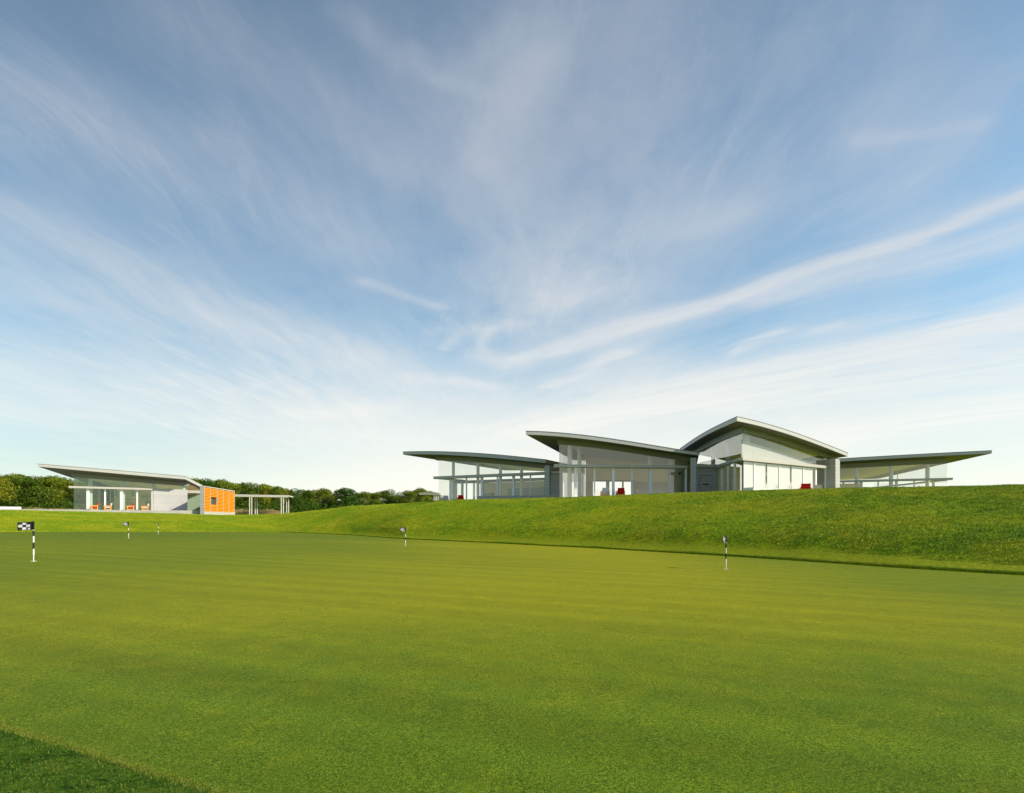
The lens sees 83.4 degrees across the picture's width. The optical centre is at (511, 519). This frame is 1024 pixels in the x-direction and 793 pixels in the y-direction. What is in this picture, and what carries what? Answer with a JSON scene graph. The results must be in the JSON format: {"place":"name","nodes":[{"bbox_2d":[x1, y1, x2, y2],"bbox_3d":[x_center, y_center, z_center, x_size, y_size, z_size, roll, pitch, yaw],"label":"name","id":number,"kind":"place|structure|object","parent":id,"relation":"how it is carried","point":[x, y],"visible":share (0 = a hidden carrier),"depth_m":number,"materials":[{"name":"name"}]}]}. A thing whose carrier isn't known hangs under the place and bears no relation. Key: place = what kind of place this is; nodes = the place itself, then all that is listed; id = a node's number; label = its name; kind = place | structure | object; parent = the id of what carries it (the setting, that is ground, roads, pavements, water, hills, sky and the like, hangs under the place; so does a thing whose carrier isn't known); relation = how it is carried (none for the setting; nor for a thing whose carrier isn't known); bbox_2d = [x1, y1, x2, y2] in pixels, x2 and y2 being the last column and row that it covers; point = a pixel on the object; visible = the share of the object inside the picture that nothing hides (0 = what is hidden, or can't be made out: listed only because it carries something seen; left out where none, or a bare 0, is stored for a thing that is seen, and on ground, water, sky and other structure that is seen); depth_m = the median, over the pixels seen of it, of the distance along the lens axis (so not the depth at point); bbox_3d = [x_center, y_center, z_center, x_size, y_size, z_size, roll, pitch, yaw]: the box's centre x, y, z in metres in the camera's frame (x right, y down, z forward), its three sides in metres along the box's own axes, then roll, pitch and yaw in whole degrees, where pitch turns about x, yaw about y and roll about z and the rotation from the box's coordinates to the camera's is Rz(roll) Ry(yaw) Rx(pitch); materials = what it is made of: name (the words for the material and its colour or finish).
{"place":"outdoors","nodes":[
{"label":"outdoors","id":0,"kind":"place"},
{"bbox_2d":[22,507,81,509],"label":"dry grass","id":1,"kind":"structure","parent":0,"point":[54,508],"depth_m":93.82,"materials":[{"name":"plant"}]},
{"bbox_2d":[0,726,213,792],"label":"collar grass","id":2,"kind":"structure","parent":0,"point":[94,768],"depth_m":2.66,"materials":[{"name":"green plant"}]},
{"bbox_2d":[235,508,280,513],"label":"dry grass","id":3,"kind":"structure","parent":0,"point":[239,511],"depth_m":93.68,"materials":[{"name":"plant"}]},
{"bbox_2d":[0,531,1023,792],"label":"putting green","id":4,"kind":"object","parent":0,"point":[282,663],"visible":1,"depth_m":4.82,"materials":[{"name":"green plant"}]},
{"bbox_2d":[17,521,34,560],"bbox_3d":[-12.538,0.609,14.873,0.382,1.149,0.133,0,0,-36],"label":"hole flag","id":5,"kind":"object","parent":4,"relation":"on","point":[25,525],"visible":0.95,"depth_m":14.89,"materials":[{"name":"white fabric"}]},
{"bbox_2d":[123,522,128,537],"bbox_3d":[-21.053,0.594,31.390,0.115,0.992,0.330,0,0,32],"label":"hole flag","id":6,"kind":"object","parent":4,"relation":"on","point":[125,523],"visible":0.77,"depth_m":31.45,"materials":[{"name":"white fabric"}]},
{"bbox_2d":[400,527,406,545],"bbox_3d":[-5.302,0.855,28.077,0.330,0.993,0.115,0,0,-32],"label":"hole flag","id":7,"kind":"object","parent":4,"relation":"on","point":[402,529],"visible":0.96,"depth_m":28.11,"materials":[{"name":"white fabric"}]},
{"bbox_2d":[723,535,726,563],"bbox_3d":[5.990,0.966,16.196,0.123,1.063,0.354,0,0,38],"label":"hole flag","id":8,"kind":"object","parent":4,"relation":"on","point":[725,539],"visible":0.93,"depth_m":16.27,"materials":[{"name":"white fabric"}]},
{"bbox_2d":[0,484,1023,792],"bbox_3d":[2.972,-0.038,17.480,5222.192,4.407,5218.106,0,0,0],"label":"lawn","id":9,"kind":"structure","parent":0,"point":[578,540],"depth_m":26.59,"materials":[{"name":"green plant"}]},
{"bbox_2d":[0,476,15,505],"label":"oak tree","id":10,"kind":"object","parent":9,"relation":"on","point":[4,495],"visible":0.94,"depth_m":106.00,"materials":[{"name":"green plant"}]},
{"bbox_2d":[0,473,34,504],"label":"oak tree","id":11,"kind":"object","parent":9,"relation":"on","point":[16,487],"visible":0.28,"depth_m":109.15,"materials":[{"name":"green plant"}]},
{"bbox_2d":[9,475,55,507],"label":"oak tree","id":12,"kind":"object","parent":9,"relation":"on","point":[32,493],"visible":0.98,"depth_m":101.20,"materials":[{"name":"green plant"}]},
{"bbox_2d":[36,475,65,508],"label":"oak tree","id":13,"kind":"object","parent":9,"relation":"on","point":[55,482],"visible":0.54,"depth_m":105.29,"materials":[{"name":"green plant"}]},
{"bbox_2d":[42,477,74,497],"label":"oak tree","id":14,"kind":"object","parent":9,"relation":"on","point":[64,489],"visible":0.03,"depth_m":127.63,"materials":[{"name":"green plant"}]},
{"bbox_2d":[50,478,85,507],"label":"oak tree","id":15,"kind":"object","parent":9,"relation":"on","point":[69,482],"visible":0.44,"depth_m":109.34,"materials":[{"name":"green plant"}]},
{"bbox_2d":[71,482,97,504],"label":"oak tree","id":16,"kind":"object","parent":9,"relation":"on","point":[83,498],"visible":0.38,"depth_m":107.29,"materials":[{"name":"green plant"}]},
{"bbox_2d":[0,509,199,513],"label":"terrace","id":17,"kind":"structure","parent":9,"relation":"on","point":[168,511],"depth_m":69.28,"materials":[{"name":"concrete"}]},
{"bbox_2d":[0,507,20,508],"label":"wall","id":18,"kind":"structure","parent":17,"relation":"on","point":[10,507],"depth_m":66.55,"materials":[{"name":"white paint"}]},
{"bbox_2d":[90,503,98,509],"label":"armchair","id":19,"kind":"object","parent":17,"relation":"on","point":[91,507],"visible":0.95,"depth_m":69.26,"materials":[{"name":"orange wood"}]},
{"bbox_2d":[103,503,111,509],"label":"armchair","id":20,"kind":"object","parent":17,"relation":"on","point":[105,506],"visible":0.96,"depth_m":70.07,"materials":[{"name":"orange wood"}]},
{"bbox_2d":[38,464,203,510],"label":"glass pavilion","id":21,"kind":"structure","parent":17,"relation":"on","point":[154,491],"depth_m":74.04,"materials":[{"name":"paint"}]},
{"bbox_2d":[126,503,134,509],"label":"armchair","id":22,"kind":"object","parent":17,"relation":"on","point":[132,506],"visible":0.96,"depth_m":71.46,"materials":[{"name":"orange wood"}]},
{"bbox_2d":[93,486,112,505],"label":"oak tree","id":23,"kind":"object","parent":9,"relation":"on","point":[101,495],"visible":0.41,"depth_m":107.27,"materials":[{"name":"green plant"}]},
{"bbox_2d":[107,489,113,501],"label":"oak tree","id":24,"kind":"object","parent":9,"relation":"on","point":[112,493],"visible":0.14,"depth_m":106.49,"materials":[{"name":"green plant"}]},
{"bbox_2d":[0,714,235,792],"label":"fringe grass","id":25,"kind":"structure","parent":9,"relation":"on","point":[121,763],"depth_m":2.81,"materials":[{"name":"green plant"}]},
{"bbox_2d":[0,497,319,512],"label":"undergrowth","id":26,"kind":"object","parent":9,"relation":"on","point":[63,504],"visible":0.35,"depth_m":100.94,"materials":[{"name":"green plant"}]},
{"bbox_2d":[194,478,214,486],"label":"oak tree","id":27,"kind":"object","parent":9,"relation":"on","point":[207,483],"visible":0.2,"depth_m":103.36,"materials":[{"name":"green plant"}]},
{"bbox_2d":[200,486,234,514],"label":"louvre screen","id":28,"kind":"object","parent":9,"relation":"on","point":[216,501],"visible":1,"depth_m":77.47,"materials":[{"name":"wood"}]},
{"bbox_2d":[213,478,231,489],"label":"oak tree","id":29,"kind":"object","parent":9,"relation":"on","point":[220,483],"visible":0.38,"depth_m":108.29,"materials":[{"name":"green plant"}]},
{"bbox_2d":[228,483,242,504],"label":"oak tree","id":30,"kind":"object","parent":9,"relation":"on","point":[234,486],"visible":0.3,"depth_m":112.72,"materials":[{"name":"green plant"}]},
{"bbox_2d":[235,482,262,508],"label":"oak tree","id":31,"kind":"object","parent":9,"relation":"on","point":[247,490],"visible":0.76,"depth_m":103.37,"materials":[{"name":"green plant"}]},
{"bbox_2d":[255,484,271,510],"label":"oak tree","id":32,"kind":"object","parent":9,"relation":"on","point":[266,488],"visible":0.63,"depth_m":108.22,"materials":[{"name":"green plant"}]},
{"bbox_2d":[235,494,292,514],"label":"pergola","id":33,"kind":"object","parent":9,"relation":"on","point":[265,496],"visible":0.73,"depth_m":91.61,"materials":[{"name":"metal"}]},
{"bbox_2d":[268,486,285,506],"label":"oak tree","id":34,"kind":"object","parent":9,"relation":"on","point":[277,490],"visible":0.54,"depth_m":113.32,"materials":[{"name":"green plant"}]},
{"bbox_2d":[282,488,293,502],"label":"oak tree","id":35,"kind":"object","parent":9,"relation":"on","point":[287,492],"visible":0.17,"depth_m":127.31,"materials":[{"name":"green plant"}]},
{"bbox_2d":[285,488,303,509],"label":"oak tree","id":36,"kind":"object","parent":9,"relation":"on","point":[295,498],"visible":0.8,"depth_m":103.34,"materials":[{"name":"green plant"}]},
{"bbox_2d":[296,489,304,497],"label":"oak tree","id":37,"kind":"object","parent":9,"relation":"on","point":[301,494],"visible":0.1,"depth_m":134.45,"materials":[{"name":"green plant"}]},
{"bbox_2d":[301,490,316,504],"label":"oak tree","id":38,"kind":"object","parent":9,"relation":"on","point":[308,495],"visible":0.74,"depth_m":108.42,"materials":[{"name":"green plant"}]},
{"bbox_2d":[302,490,321,502],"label":"oak tree","id":39,"kind":"object","parent":9,"relation":"on","point":[314,495],"visible":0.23,"depth_m":129.14,"materials":[{"name":"green plant"}]},
{"bbox_2d":[314,488,336,507],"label":"oak tree","id":40,"kind":"object","parent":9,"relation":"on","point":[325,495],"visible":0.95,"depth_m":105.24,"materials":[{"name":"green plant"}]},
{"bbox_2d":[333,487,358,506],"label":"oak tree","id":41,"kind":"object","parent":9,"relation":"on","point":[342,494],"visible":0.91,"depth_m":103.02,"materials":[{"name":"green plant"}]},
{"bbox_2d":[348,491,361,501],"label":"oak tree","id":42,"kind":"object","parent":9,"relation":"on","point":[355,493],"visible":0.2,"depth_m":131.32,"materials":[{"name":"green plant"}]},
{"bbox_2d":[294,500,425,511],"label":"undergrowth","id":43,"kind":"object","parent":9,"relation":"on","point":[337,505],"visible":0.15,"depth_m":102.45,"materials":[{"name":"green plant"}]},
{"bbox_2d":[357,491,371,504],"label":"oak tree","id":44,"kind":"object","parent":9,"relation":"on","point":[363,495],"visible":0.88,"depth_m":115.59,"materials":[{"name":"green plant"}]},
{"bbox_2d":[370,492,381,504],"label":"oak tree","id":45,"kind":"object","parent":9,"relation":"on","point":[375,497],"visible":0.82,"depth_m":105.57,"materials":[{"name":"green plant"}]},
{"bbox_2d":[377,490,387,502],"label":"oak tree","id":46,"kind":"object","parent":9,"relation":"on","point":[381,493],"visible":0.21,"depth_m":133.03,"materials":[{"name":"green plant"}]},
{"bbox_2d":[382,489,399,503],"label":"oak tree","id":47,"kind":"object","parent":9,"relation":"on","point":[391,497],"visible":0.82,"depth_m":109.18,"materials":[{"name":"green plant"}]},
{"bbox_2d":[396,490,416,502],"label":"oak tree","id":48,"kind":"object","parent":9,"relation":"on","point":[408,495],"visible":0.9,"depth_m":103.64,"materials":[{"name":"green plant"}]},
{"bbox_2d":[414,487,431,501],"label":"oak tree","id":49,"kind":"object","parent":9,"relation":"on","point":[419,498],"visible":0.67,"depth_m":107.29,"materials":[{"name":"green plant"}]},
{"bbox_2d":[419,493,440,500],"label":"pergola","id":50,"kind":"object","parent":9,"relation":"on","point":[434,496],"visible":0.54,"depth_m":96.02,"materials":[{"name":"metal"}]},
{"bbox_2d":[431,495,441,500],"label":"oak tree","id":51,"kind":"object","parent":9,"relation":"on","point":[438,497],"visible":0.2,"depth_m":117.19,"materials":[{"name":"green plant"}]},
{"bbox_2d":[403,451,585,499],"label":"glass pavilion","id":52,"kind":"structure","parent":9,"relation":"on","point":[521,486],"depth_m":64.64,"materials":[{"name":"paint"}]},
{"bbox_2d":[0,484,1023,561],"bbox_3d":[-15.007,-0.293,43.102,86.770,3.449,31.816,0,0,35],"label":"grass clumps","id":53,"kind":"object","parent":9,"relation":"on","point":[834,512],"visible":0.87,"depth_m":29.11,"materials":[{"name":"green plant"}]},
{"bbox_2d":[477,495,556,498],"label":"wall","id":54,"kind":"structure","parent":9,"relation":"on","point":[507,497],"depth_m":56.12,"materials":[{"name":"concrete"}]},
{"bbox_2d":[551,471,560,496],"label":"siding wall","id":55,"kind":"structure","parent":9,"relation":"on","point":[555,482],"depth_m":58.42,"materials":[{"name":"metal"}]},
{"bbox_2d":[526,431,698,496],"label":"glass pavilion","id":56,"kind":"structure","parent":9,"relation":"on","point":[642,468],"depth_m":54.76,"materials":[{"name":"glass"}]},
{"bbox_2d":[600,488,609,495],"bbox_3d":[8.311,-2.430,51.330,0.720,0.860,0.830,0,0,0],"label":"armchair","id":57,"kind":"object","parent":56,"relation":"on","point":[604,491],"visible":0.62,"depth_m":51.02,"materials":[{"name":"white fabric"}]},
{"bbox_2d":[616,488,624,494],"bbox_3d":[9.699,-2.430,51.463,0.720,0.860,0.830,0,0,0],"label":"armchair","id":58,"kind":"object","parent":56,"relation":"on","point":[620,491],"visible":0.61,"depth_m":51.16,"materials":[{"name":"red fabric"}]},
{"bbox_2d":[681,470,684,491],"bbox_3d":[16.557,-3.410,55.592,0.550,2.821,0.200,0,0,-5],"label":"inner door","id":59,"kind":"structure","parent":56,"relation":"in","point":[682,471],"depth_m":55.49,"materials":[{"name":"grey glass"}]},
{"bbox_2d":[696,464,717,491],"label":"siding wall","id":60,"kind":"structure","parent":9,"relation":"on","point":[707,477],"depth_m":53.40,"materials":[{"name":"metal"}]},
{"bbox_2d":[700,475,711,491],"bbox_3d":[18.012,-3.066,53.388,1.099,2.133,0.060,0,0,-1],"label":"door","id":61,"kind":"structure","parent":60,"relation":"in","point":[705,480],"depth_m":53.38,"materials":[{"name":"grey"}]},
{"bbox_2d":[669,416,847,492],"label":"glass pavilion","id":62,"kind":"structure","parent":9,"relation":"on","point":[757,450],"depth_m":51.06,"materials":[{"name":"paint"}]},
{"bbox_2d":[798,483,811,488],"bbox_3d":[25.182,-2.567,49.470,0.900,1.075,1.038,0,0,14],"label":"armchair","id":63,"kind":"object","parent":62,"relation":"on","point":[805,486],"visible":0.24,"depth_m":49.04,"materials":[{"name":"red fabric"}]},
{"bbox_2d":[812,485,821,488],"bbox_3d":[26.736,-2.546,50.536,0.864,1.032,0.996,0,0,14],"label":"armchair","id":64,"kind":"object","parent":62,"relation":"on","point":[817,486],"visible":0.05,"depth_m":50.12,"materials":[{"name":"white wood"}]},
{"bbox_2d":[743,487,780,489],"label":"wall","id":65,"kind":"structure","parent":9,"relation":"on","point":[753,488],"depth_m":43.53,"materials":[{"name":"white paint"}]},
{"bbox_2d":[766,450,991,487],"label":"glass pavilion","id":66,"kind":"structure","parent":9,"relation":"on","point":[856,469],"depth_m":60.98,"materials":[{"name":"paint"}]},
{"bbox_2d":[0,0,1023,504],"label":"sky","id":67,"kind":"structure","parent":0,"point":[311,245],"materials":[{"name":"blue"}]},
{"bbox_2d":[1,530,1023,572],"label":"edge grass","id":68,"kind":"structure","parent":0,"point":[863,562],"depth_m":24.43,"materials":[{"name":"green plant"}]}
]}

